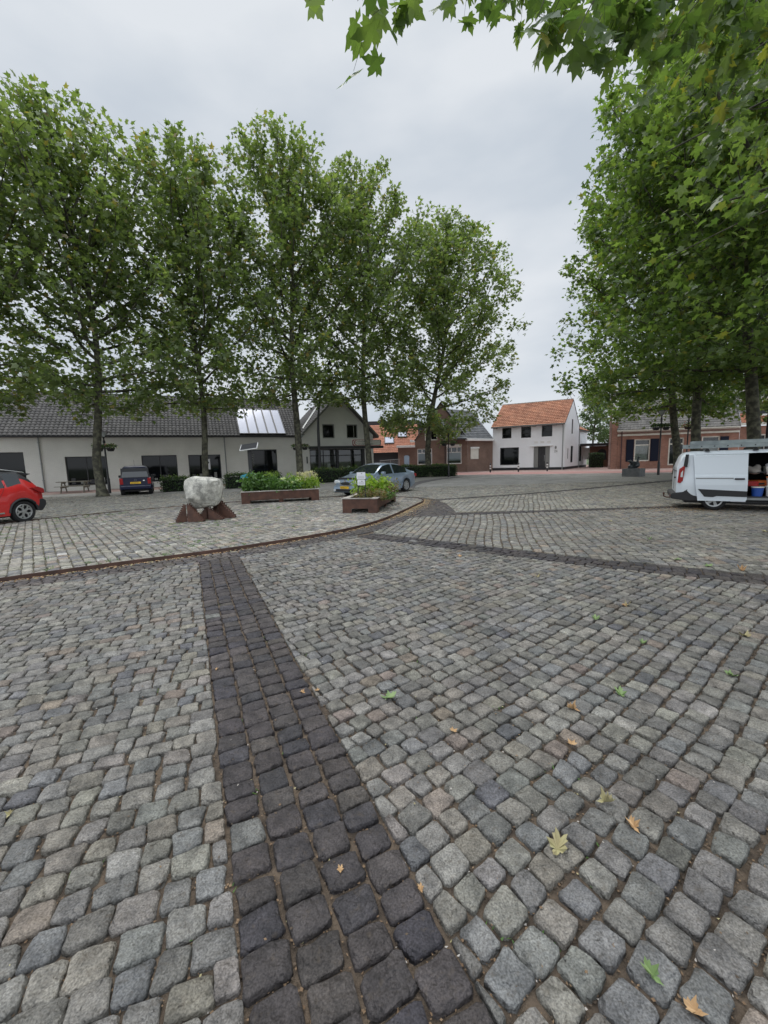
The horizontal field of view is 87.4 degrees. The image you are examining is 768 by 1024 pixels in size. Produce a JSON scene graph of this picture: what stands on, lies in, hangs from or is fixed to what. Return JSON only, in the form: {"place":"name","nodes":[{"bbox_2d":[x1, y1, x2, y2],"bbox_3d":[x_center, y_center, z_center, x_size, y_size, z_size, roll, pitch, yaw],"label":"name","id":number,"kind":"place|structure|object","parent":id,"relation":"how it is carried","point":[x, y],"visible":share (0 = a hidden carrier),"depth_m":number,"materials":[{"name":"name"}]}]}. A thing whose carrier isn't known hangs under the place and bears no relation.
{"place":"outdoors","nodes":[
{"label":"outdoors","id":0,"kind":"place"},
{"bbox_2d":[0,517,175,574],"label":"cobblestone paving","id":1,"kind":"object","parent":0,"point":[54,549],"visible":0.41,"depth_m":8.16,"materials":[{"name":"cobble stone"}]},
{"bbox_2d":[15,503,391,572],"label":"island litter","id":2,"kind":"object","parent":1,"relation":"on","point":[181,535],"visible":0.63,"depth_m":9.24,"materials":[{"name":"brown plant"}]},
{"bbox_2d":[0,496,423,582],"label":"steel edging","id":3,"kind":"object","parent":1,"relation":"on","point":[85,568],"visible":0.61,"depth_m":7.28,"materials":[{"name":"metal"}]},
{"bbox_2d":[1,498,434,583],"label":"leaf litter","id":4,"kind":"object","parent":1,"relation":"on","point":[412,509],"visible":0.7,"depth_m":8.13,"materials":[{"name":"brown plant"}]},
{"bbox_2d":[42,485,224,494],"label":"building pavement","id":5,"kind":"structure","parent":0,"point":[81,491],"depth_m":27.75,"materials":[{"name":"brick"}]},
{"bbox_2d":[55,481,89,493],"bbox_3d":[-20.954,-1.703,27.233,1.840,0.750,1.640,-5,8,-24],"label":"picnic table","id":6,"kind":"object","parent":5,"relation":"on","point":[83,485],"visible":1,"depth_m":27.01,"materials":[{"name":"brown wood"}]},
{"bbox_2d":[42,473,672,496],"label":"paving","id":7,"kind":"structure","parent":0,"point":[466,480],"depth_m":27.00,"materials":[{"name":"grey stone"}]},
{"bbox_2d":[102,431,110,492],"bbox_3d":[-17.441,-3.111,25.249,0.800,3.860,0.800,-2,7,0],"label":"street lamp","id":8,"kind":"object","parent":7,"relation":"on","point":[104,433],"visible":0.78,"depth_m":25.21,"materials":[{"name":"black metal"}]},
{"bbox_2d":[91,443,117,451],"bbox_3d":[-17.463,-4.044,25.115,1.569,0.547,0.856,-2,7,0],"label":"flower basket","id":9,"kind":"object","parent":8,"relation":"hanging from","point":[107,446],"visible":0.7,"depth_m":25.02,"materials":[{"name":"black paint"}]},
{"bbox_2d":[118,465,155,494],"bbox_3d":[-15.056,-2.145,24.503,1.960,2.002,3.618,-5,8,-28],"label":"parked car","id":10,"kind":"object","parent":7,"relation":"on","point":[135,478],"visible":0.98,"depth_m":23.08,"materials":[{"name":"blue paint"}]},
{"bbox_2d":[0,390,302,491],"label":"shop building","id":11,"kind":"structure","parent":7,"relation":"on","point":[46,447],"depth_m":30.80,"materials":[{"name":"white paint"}]},
{"bbox_2d":[0,452,26,477],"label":"window","id":12,"kind":"structure","parent":11,"relation":"in","point":[13,461],"depth_m":27.84,"materials":[{"name":"grey glass"}]},
{"bbox_2d":[65,456,106,484],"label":"window","id":13,"kind":"structure","parent":11,"relation":"in","point":[79,468],"depth_m":29.53,"materials":[{"name":"grey glass"}]},
{"bbox_2d":[141,455,177,481],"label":"window","id":14,"kind":"structure","parent":11,"relation":"in","point":[158,465],"depth_m":31.63,"materials":[{"name":"grey glass"}]},
{"bbox_2d":[188,454,221,478],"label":"window","id":15,"kind":"structure","parent":11,"relation":"in","point":[195,461],"depth_m":32.86,"materials":[{"name":"grey glass"}]},
{"bbox_2d":[236,408,285,434],"bbox_3d":[-10.914,-7.981,35.359,3.850,2.497,3.083,-5,8,-24],"label":"roof panel row","id":16,"kind":"object","parent":11,"relation":"on","point":[262,421],"visible":0.88,"depth_m":35.20,"materials":[{"name":"grey metal"}]},
{"bbox_2d":[251,449,277,472],"bbox_3d":[-10.414,-4.023,34.899,2.075,2.770,0.988,-2,7,0],"label":"window","id":17,"kind":"structure","parent":11,"relation":"in","point":[265,460],"depth_m":34.89,"materials":[{"name":"grey glass"}]},
{"bbox_2d":[157,474,200,491],"bbox_3d":[-13.008,-1.903,25.853,2.753,1.252,1.142,-5,8,-27],"label":"hedge","id":18,"kind":"object","parent":7,"relation":"on","point":[172,483],"visible":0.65,"depth_m":25.36,"materials":[{"name":"green plant"}]},
{"bbox_2d":[222,470,281,488],"bbox_3d":[-9.072,-2.255,27.871,4.036,1.264,1.181,-6,8,-30],"label":"hedge","id":19,"kind":"object","parent":7,"relation":"on","point":[230,480],"visible":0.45,"depth_m":26.96,"materials":[{"name":"green plant"}]},
{"bbox_2d":[317,361,342,467],"bbox_3d":[-4.171,-7.090,31.669,2.358,9.400,1.010,-3,7,-10],"label":"tall lamp mast","id":20,"kind":"object","parent":7,"relation":"on","point":[318,433],"visible":0.52,"depth_m":31.55,"materials":[{"name":"grey metal"}]},
{"bbox_2d":[311,465,358,482],"bbox_3d":[-3.402,-3.074,32.490,5.227,1.427,1.396,-6,9,-31],"label":"hedge","id":21,"kind":"object","parent":7,"relation":"on","point":[327,474],"visible":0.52,"depth_m":31.59,"materials":[{"name":"green plant"}]},
{"bbox_2d":[300,395,383,477],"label":"gabled shop","id":22,"kind":"structure","parent":7,"relation":"on","point":[341,428],"depth_m":37.00,"materials":[{"name":"white paint"}]},
{"bbox_2d":[322,424,333,437],"bbox_3d":[-5.067,-7.298,36.489,1.157,1.330,0.567,-2,7,0],"label":"window","id":23,"kind":"structure","parent":22,"relation":"in","point":[327,429],"depth_m":36.50,"materials":[{"name":"grey glass"}]},
{"bbox_2d":[346,424,356,437],"bbox_3d":[-3.004,-7.475,37.431,1.111,1.330,0.546,-2,7,0],"label":"window","id":24,"kind":"structure","parent":22,"relation":"in","point":[351,428],"depth_m":37.44,"materials":[{"name":"grey glass"}]},
{"bbox_2d":[352,440,380,445],"bbox_3d":[-1.605,-6.564,38.016,2.900,0.560,0.098,-5,8,-24],"label":"shop sign","id":25,"kind":"object","parent":22,"relation":"attached to","point":[362,442],"visible":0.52,"depth_m":37.84,"materials":[{"name":"beige"}]},
{"bbox_2d":[400,463,457,476],"bbox_3d":[3.966,-3.806,36.694,5.469,1.382,1.714,-3,7,-11],"label":"hedge","id":26,"kind":"object","parent":7,"relation":"on","point":[438,470],"visible":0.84,"depth_m":36.23,"materials":[{"name":"green plant"}]},
{"bbox_2d":[410,477,456,487],"bbox_3d":[3.407,-2.215,29.001,1.908,0.001,13.795,2,8,23],"label":"kerb","id":27,"kind":"object","parent":7,"relation":"on","point":[417,483],"visible":0.7,"depth_m":29.16,"materials":[{"name":"grey concrete"}]},
{"bbox_2d":[355,205,532,476],"bbox_3d":[4.868,-13.901,34.560,14.816,21.956,14.221,-2,7,0],"label":"plane tree","id":28,"kind":"object","parent":7,"relation":"on","point":[442,317],"visible":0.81,"depth_m":32.48,"materials":[{"name":"green plant"}]},
{"bbox_2d":[448,428,450,476],"bbox_3d":[5.612,-5.164,34.946,0.800,4.220,0.800,-2,7,0],"label":"street lamp","id":29,"kind":"object","parent":7,"relation":"on","point":[448,457],"visible":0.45,"depth_m":34.97,"materials":[{"name":"black metal"}]},
{"bbox_2d":[441,440,456,445],"bbox_3d":[5.608,-5.963,34.833,1.563,0.514,0.867,-2,7,0],"label":"flower basket","id":30,"kind":"object","parent":29,"relation":"hanging from","point":[453,443],"visible":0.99,"depth_m":34.69,"materials":[{"name":"black paint"}]},
{"bbox_2d":[502,470,671,474],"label":"road kerb","id":31,"kind":"structure","parent":7,"relation":"on","point":[550,474],"depth_m":34.99,"materials":[{"name":"grey concrete"}]},
{"bbox_2d":[622,468,644,476],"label":"stone plinth","id":32,"kind":"structure","parent":7,"relation":"on","point":[636,472],"depth_m":28.11,"materials":[{"name":"grey stone"}]},
{"bbox_2d":[627,456,639,468],"bbox_3d":[17.648,-3.477,28.402,0.822,0.876,0.551,0,7,10],"label":"bronze sculpture","id":33,"kind":"object","parent":32,"relation":"on","point":[634,464],"visible":0.98,"depth_m":28.26,"materials":[{"name":"black metal"}]},
{"bbox_2d":[656,410,668,474],"bbox_3d":[19.972,-4.998,29.069,0.800,4.620,0.800,-2,7,0],"label":"street lamp","id":34,"kind":"object","parent":7,"relation":"on","point":[661,412],"visible":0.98,"depth_m":29.02,"materials":[{"name":"black metal"}]},
{"bbox_2d":[650,423,673,429],"bbox_3d":[19.956,-6.154,28.914,1.582,0.553,0.847,-2,7,0],"label":"flower basket","id":35,"kind":"object","parent":34,"relation":"attached to","point":[658,425],"visible":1,"depth_m":28.78,"materials":[{"name":"black paint"}]},
{"bbox_2d":[561,168,767,473],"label":"plane tree","id":36,"kind":"object","parent":7,"relation":"on","point":[674,408],"visible":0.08,"depth_m":29.84,"materials":[{"name":"green plant"}]},
{"bbox_2d":[758,350,767,448],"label":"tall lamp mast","id":37,"kind":"object","parent":7,"relation":"on","point":[766,437],"depth_m":26.22,"materials":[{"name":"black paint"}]},
{"bbox_2d":[0,0,765,447],"label":"sky","id":38,"kind":"structure","parent":0,"point":[466,120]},
{"bbox_2d":[0,480,767,1023],"bbox_3d":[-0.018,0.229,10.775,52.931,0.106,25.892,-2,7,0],"label":"cobblestones","id":39,"kind":"structure","parent":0,"point":[40,628],"depth_m":2.22,"materials":[{"name":"stone"}]},
{"bbox_2d":[0,469,45,521],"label":"parked car","id":40,"kind":"object","parent":39,"relation":"on","point":[21,498],"visible":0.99,"depth_m":12.22,"materials":[{"name":"red paint"}]},
{"bbox_2d":[0,124,95,421],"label":"plane tree","id":41,"kind":"object","parent":39,"relation":"on","point":[7,216],"visible":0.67,"depth_m":18.78,"materials":[{"name":"green plant"}]},
{"bbox_2d":[0,69,220,496],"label":"plane tree","id":42,"kind":"object","parent":39,"relation":"on","point":[49,144],"visible":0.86,"depth_m":20.37,"materials":[{"name":"green plant"}]},
{"bbox_2d":[0,505,344,570],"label":"weeds","id":43,"kind":"object","parent":39,"relation":"on","point":[166,532],"visible":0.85,"depth_m":10.02,"materials":[{"name":"green plant"}]},
{"bbox_2d":[175,501,236,522],"bbox_3d":[-5.113,-0.065,11.635,1.503,0.554,1.061,-2,7,-7],"label":"steel trestle","id":44,"kind":"object","parent":39,"relation":"on","point":[221,510],"visible":0.91,"depth_m":11.47,"materials":[{"name":"brown metal"}]},
{"bbox_2d":[184,476,223,508],"bbox_3d":[-5.186,-0.588,11.621,1.041,0.930,0.869,-7,9,-19],"label":"boulder","id":45,"kind":"object","parent":44,"relation":"on","point":[202,492],"visible":1,"depth_m":11.29,"materials":[{"name":"white stone"}]},
{"bbox_2d":[239,442,257,472],"bbox_3d":[-6.660,-2.140,20.068,0.837,2.680,0.837,-3,7,-12],"label":"solar post","id":46,"kind":"object","parent":39,"relation":"on","point":[249,447],"visible":0.68,"depth_m":19.93,"materials":[{"name":"grey metal"}]},
{"bbox_2d":[240,487,318,503],"bbox_3d":[-4.284,-0.699,16.672,3.084,0.480,1.090,-4,8,-16],"label":"corten planter","id":47,"kind":"object","parent":39,"relation":"on","point":[282,495],"visible":0.77,"depth_m":16.15,"materials":[{"name":"metal"}]},
{"bbox_2d":[235,471,265,494],"bbox_3d":[-5.357,-1.188,16.311,1.060,1.123,1.120,4,9,36],"label":"shrub","id":48,"kind":"object","parent":47,"relation":"in","point":[249,482],"visible":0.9,"depth_m":16.09,"materials":[{"name":"green plant"}]},
{"bbox_2d":[254,471,283,490],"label":"shrub","id":49,"kind":"object","parent":47,"relation":"in","point":[268,479],"visible":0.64,"depth_m":16.36,"materials":[{"name":"green plant"}]},
{"bbox_2d":[266,475,305,492],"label":"hydrangea","id":50,"kind":"object","parent":47,"relation":"in","point":[292,484],"visible":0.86,"depth_m":16.32,"materials":[{"name":"green plant"}]},
{"bbox_2d":[296,470,323,488],"bbox_3d":[-3.161,-1.296,16.934,1.259,0.931,1.222,-2,7,0],"label":"astilbe","id":51,"kind":"object","parent":47,"relation":"in","point":[311,481],"visible":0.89,"depth_m":16.74,"materials":[{"name":"green plant"}]},
{"bbox_2d":[341,490,395,512],"bbox_3d":[-0.410,-0.410,13.736,1.120,0.450,3.374,0,7,11],"label":"corten planter","id":52,"kind":"object","parent":39,"relation":"on","point":[371,505],"visible":0.66,"depth_m":12.14,"materials":[{"name":"metal"}]},
{"bbox_2d":[357,472,365,496],"bbox_3d":[-0.683,-0.822,12.171,0.260,0.760,0.062,-1,7,6],"label":"notice stand","id":53,"kind":"object","parent":52,"relation":"on","point":[361,480],"visible":1,"depth_m":12.13,"materials":[{"name":"white paint"}]},
{"bbox_2d":[347,473,393,497],"bbox_3d":[-0.413,-0.803,13.022,1.525,0.930,1.104,-3,7,-11],"label":"shrub","id":54,"kind":"object","parent":52,"relation":"in","point":[375,484],"visible":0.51,"depth_m":12.95,"materials":[{"name":"green plant"}]},
{"bbox_2d":[350,486,392,500],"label":"ground cover","id":55,"kind":"object","parent":52,"relation":"on","point":[376,493],"visible":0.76,"depth_m":12.36,"materials":[{"name":"green plant"}]},
{"bbox_2d":[375,489,396,499],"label":"ground cover","id":56,"kind":"object","parent":52,"relation":"on","point":[388,496],"visible":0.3,"depth_m":12.79,"materials":[{"name":"green plant"}]},
{"bbox_2d":[378,478,400,494],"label":"shrub","id":57,"kind":"object","parent":52,"relation":"in","point":[392,488],"visible":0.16,"depth_m":14.20,"materials":[{"name":"green plant"}]},
{"bbox_2d":[333,463,415,494],"bbox_3d":[-0.355,-1.670,19.763,2.120,1.481,4.664,4,9,38],"label":"parked car","id":58,"kind":"object","parent":39,"relation":"on","point":[406,478],"visible":0.62,"depth_m":19.22,"materials":[{"name":"silver paint"}]},
{"bbox_2d":[10,540,740,951],"bbox_3d":[-0.141,1.020,4.724,12.453,0.020,6.889,-2,7,0],"label":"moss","id":59,"kind":"object","parent":39,"relation":"on","point":[416,718],"visible":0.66,"depth_m":1.66,"materials":[{"name":"green plant"}]},
{"bbox_2d":[0,516,767,1023],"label":"joint crumbs","id":60,"kind":"object","parent":39,"relation":"on","point":[430,866],"visible":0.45,"depth_m":1.52,"materials":[{"name":"yellow plant"}]},
{"bbox_2d":[9,498,767,1000],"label":"crumbs on stones","id":61,"kind":"object","parent":39,"relation":"on","point":[385,744],"visible":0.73,"depth_m":1.73,"materials":[{"name":"brown plant"}]},
{"bbox_2d":[381,690,395,698],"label":"fallen leaf","id":62,"kind":"object","parent":39,"relation":"on","point":[390,695],"visible":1,"depth_m":2.73,"materials":[{"name":"green plant"}]},
{"bbox_2d":[304,0,767,259],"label":"plane tree","id":63,"kind":"object","parent":39,"relation":"on","point":[644,32],"visible":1,"depth_m":3.48,"materials":[{"name":"green plant"}]},
{"bbox_2d":[546,826,567,854],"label":"fallen leaf","id":64,"kind":"object","parent":39,"relation":"on","point":[557,842],"visible":1,"depth_m":1.65,"materials":[{"name":"yellow plant"}]},
{"bbox_2d":[567,699,578,710],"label":"fallen leaf","id":65,"kind":"object","parent":39,"relation":"on","point":[572,706],"visible":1,"depth_m":2.55,"materials":[{"name":"brown plant"}]},
{"bbox_2d":[598,787,614,802],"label":"fallen leaf","id":66,"kind":"object","parent":39,"relation":"on","point":[605,797],"visible":1,"depth_m":1.87,"materials":[{"name":"yellow plant"}]},
{"bbox_2d":[614,685,626,696],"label":"fallen leaf","id":67,"kind":"object","parent":39,"relation":"on","point":[619,691],"visible":1,"depth_m":2.70,"materials":[{"name":"green plant"}]},
{"bbox_2d":[626,815,639,831],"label":"fallen leaf","id":68,"kind":"object","parent":39,"relation":"on","point":[633,823],"visible":1,"depth_m":1.74,"materials":[{"name":"orange plant"}]},
{"bbox_2d":[640,955,663,985],"bbox_3d":[0.827,1.411,1.233,0.048,0.035,0.067,-11,12,-28],"label":"fallen leaf","id":69,"kind":"object","parent":39,"relation":"on","point":[652,970],"visible":1,"depth_m":1.24,"materials":[{"name":"green plant"}]},
{"bbox_2d":[562,503,767,519],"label":"litter by van","id":70,"kind":"object","parent":39,"relation":"on","point":[691,508],"visible":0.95,"depth_m":11.20,"materials":[{"name":"brown plant"}]},
{"bbox_2d":[564,0,767,448],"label":"plane tree","id":71,"kind":"object","parent":39,"relation":"on","point":[627,257],"visible":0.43,"depth_m":17.57,"materials":[{"name":"green plant"}]},
{"bbox_2d":[597,0,767,369],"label":"plane tree","id":72,"kind":"object","parent":39,"relation":"on","point":[739,349],"visible":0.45,"depth_m":13.44,"materials":[{"name":"green plant"}]},
{"bbox_2d":[683,995,708,1016],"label":"fallen leaf","id":73,"kind":"object","parent":39,"relation":"on","point":[692,1005],"visible":1,"depth_m":1.16,"materials":[{"name":"plant"}]},
{"bbox_2d":[663,447,767,509],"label":"van","id":74,"kind":"object","parent":39,"relation":"on","point":[707,478],"visible":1,"depth_m":10.97,"materials":[{"name":"white paint"}]},
{"bbox_2d":[680,438,767,448],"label":"ladder","id":75,"kind":"object","parent":74,"relation":"on","point":[732,443],"visible":1,"depth_m":10.92,"materials":[{"name":"metal"}]},
{"bbox_2d":[751,486,764,495],"bbox_3d":[9.876,-0.548,10.633,0.276,0.254,0.276,3,9,32],"label":"bucket","id":76,"kind":"object","parent":74,"relation":"in","point":[757,490],"visible":1,"depth_m":10.56,"materials":[{"name":"blue plastic"}]},
{"bbox_3d":[10.302,-0.787,10.931,1.250,0.630,0.550,3,9,32],"label":"shelf","id":77,"kind":"object","parent":74,"relation":"in","visible":0},
{"bbox_2d":[748,481,758,485],"bbox_3d":[9.845,-0.766,10.777,0.260,0.130,0.240,3,9,32],"label":"storage box","id":78,"kind":"object","parent":77,"relation":"on","point":[753,483],"visible":0.56,"depth_m":10.66,"materials":[{"name":"red plastic"}]},
{"bbox_2d":[748,465,760,473],"bbox_3d":[10.032,-1.155,10.913,0.317,0.263,0.264,3,9,32],"label":"plastic bag","id":79,"kind":"object","parent":77,"relation":"on","point":[755,469],"visible":0.88,"depth_m":10.83,"materials":[{"name":"white plastic"}]},
{"bbox_2d":[748,480,766,485],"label":"toolbox","id":80,"kind":"object","parent":77,"relation":"on","point":[762,482],"visible":0.25,"depth_m":10.74,"materials":[{"name":"orange plastic"}]},
{"bbox_2d":[396,402,494,471],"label":"brown brick house","id":81,"kind":"structure","parent":0,"point":[473,451],"depth_m":47.15,"materials":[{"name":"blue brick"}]},
{"bbox_2d":[417,448,431,464],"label":"window","id":82,"kind":"structure","parent":81,"relation":"in","point":[431,448],"depth_m":47.23,"materials":[{"name":"white paint"}]},
{"bbox_2d":[447,447,461,463],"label":"window","id":83,"kind":"structure","parent":81,"relation":"in","point":[447,447],"depth_m":46.76,"materials":[{"name":"black glass"}]},
{"bbox_2d":[491,398,588,469],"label":"white house","id":84,"kind":"structure","parent":0,"point":[538,435],"depth_m":47.30,"materials":[{"name":"paint"}]},
{"bbox_2d":[502,428,510,438],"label":"window","id":85,"kind":"structure","parent":84,"relation":"in","point":[506,432],"depth_m":48.08,"materials":[{"name":"black glass"}]},
{"bbox_2d":[500,447,518,464],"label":"window","id":86,"kind":"structure","parent":84,"relation":"in","point":[508,456],"depth_m":48.24,"materials":[{"name":"black glass"}]},
{"bbox_2d":[521,427,530,437],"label":"window","id":87,"kind":"structure","parent":84,"relation":"in","point":[525,431],"depth_m":47.02,"materials":[{"name":"black glass"}]},
{"bbox_2d":[538,446,545,466],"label":"door","id":88,"kind":"structure","parent":84,"relation":"in","point":[541,450],"depth_m":46.56,"materials":[{"name":"black paint"}]},
{"bbox_2d":[542,425,551,436],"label":"window","id":89,"kind":"structure","parent":84,"relation":"in","point":[546,430],"depth_m":45.95,"materials":[{"name":"grey glass"}]},
{"bbox_2d":[456,470,671,474],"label":"red road","id":90,"kind":"structure","parent":0,"point":[551,472],"depth_m":37.92,"materials":[{"name":"red brick"}]},
{"bbox_2d":[679,417,690,451],"bbox_3d":[24.197,-5.435,32.044,1.768,4.500,1.305,-2,7,0],"label":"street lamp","id":91,"kind":"object","parent":90,"relation":"on","point":[688,427],"visible":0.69,"depth_m":31.97,"materials":[{"name":"black metal"}]},
{"bbox_2d":[456,465,672,472],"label":"pavement","id":92,"kind":"structure","parent":0,"point":[591,469],"depth_m":43.88,"materials":[{"name":"brick"}]},
{"bbox_2d":[371,424,417,463],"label":"orange roofed house","id":93,"kind":"structure","parent":92,"relation":"on","point":[388,452],"depth_m":50.24,"materials":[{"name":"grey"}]},
{"bbox_2d":[368,420,421,433],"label":"flat roofed block","id":94,"kind":"structure","parent":92,"relation":"on","point":[370,423],"depth_m":60.49,"materials":[{"name":"grey"}]},
{"bbox_2d":[586,452,604,467],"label":"ivy block","id":95,"kind":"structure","parent":92,"relation":"on","point":[596,461],"depth_m":49.40,"materials":[{"name":"green plant"}]},
{"bbox_2d":[580,443,617,466],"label":"carport","id":96,"kind":"object","parent":92,"relation":"on","point":[599,447],"visible":0.27,"depth_m":52.21,"materials":[{"name":"brown wood"}]},
{"bbox_2d":[735,385,767,449],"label":"dormer house","id":97,"kind":"structure","parent":92,"relation":"on","point":[743,433],"depth_m":40.25,"materials":[{"name":"red brick"}]},
{"bbox_2d":[608,383,740,468],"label":"red brick house","id":98,"kind":"structure","parent":0,"point":[633,440],"depth_m":41.98,"materials":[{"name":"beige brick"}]},
{"bbox_2d":[634,439,649,460],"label":"window","id":99,"kind":"structure","parent":98,"relation":"in","point":[635,445],"depth_m":42.18,"materials":[{"name":"glass"}]},
{"bbox_2d":[667,437,683,464],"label":"door","id":100,"kind":"structure","parent":98,"relation":"in","point":[670,449],"depth_m":41.74,"materials":[{"name":"beige paint"}]},
{"label":"ground","id":101,"kind":"structure","parent":0,"visible":0},
{"bbox_2d":[67,118,293,476],"bbox_3d":[-11.850,-11.564,25.110,11.597,20.596,11.922,-2,7,0],"label":"plane tree","id":102,"kind":"object","parent":101,"relation":"on","point":[195,241],"visible":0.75,"depth_m":22.98,"materials":[{"name":"green plant"}]},
{"bbox_2d":[200,109,389,477],"bbox_3d":[-6.188,-13.593,28.010,13.536,23.584,13.614,-2,7,0],"label":"plane tree","id":103,"kind":"object","parent":101,"relation":"on","point":[283,205],"visible":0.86,"depth_m":26.27,"materials":[{"name":"green plant"}]},
{"bbox_2d":[276,150,454,463],"bbox_3d":[-1.333,-14.519,32.211,13.574,24.057,13.035,1,8,18],"label":"plane tree","id":104,"kind":"object","parent":101,"relation":"on","point":[359,202],"visible":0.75,"depth_m":29.79,"materials":[{"name":"green plant"}]},
{"bbox_2d":[578,385,617,442],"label":"plane tree","id":105,"kind":"object","parent":101,"relation":"on","point":[592,429],"visible":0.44,"depth_m":62.20,"materials":[{"name":"green plant"}]},
{"bbox_2d":[596,417,617,442],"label":"plane tree","id":106,"kind":"object","parent":101,"relation":"on","point":[607,440],"visible":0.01,"depth_m":65.89,"materials":[{"name":"green plant"}]},
{"bbox_2d":[546,56,767,450],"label":"plane tree","id":107,"kind":"object","parent":101,"relation":"on","point":[697,406],"visible":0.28,"depth_m":22.28,"materials":[{"name":"green plant"}]},
{"bbox_2d":[707,270,767,423],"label":"plane tree","id":108,"kind":"object","parent":101,"relation":"on","point":[762,407],"visible":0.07,"depth_m":30.69,"materials":[{"name":"green plant"}]},
{"bbox_3d":[-6.566,-4.205,31.700,0.800,3.800,0.800,-2,7,0],"label":"street lamp","id":109,"kind":"object","parent":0,"visible":0},
{"bbox_2d":[289,443,309,449],"bbox_3d":[-6.626,-5.134,31.601,1.591,0.551,0.884,-2,7,0],"label":"flower basket","id":110,"kind":"object","parent":109,"relation":"attached to","point":[304,446],"visible":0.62,"depth_m":31.41,"materials":[{"name":"black plant"}]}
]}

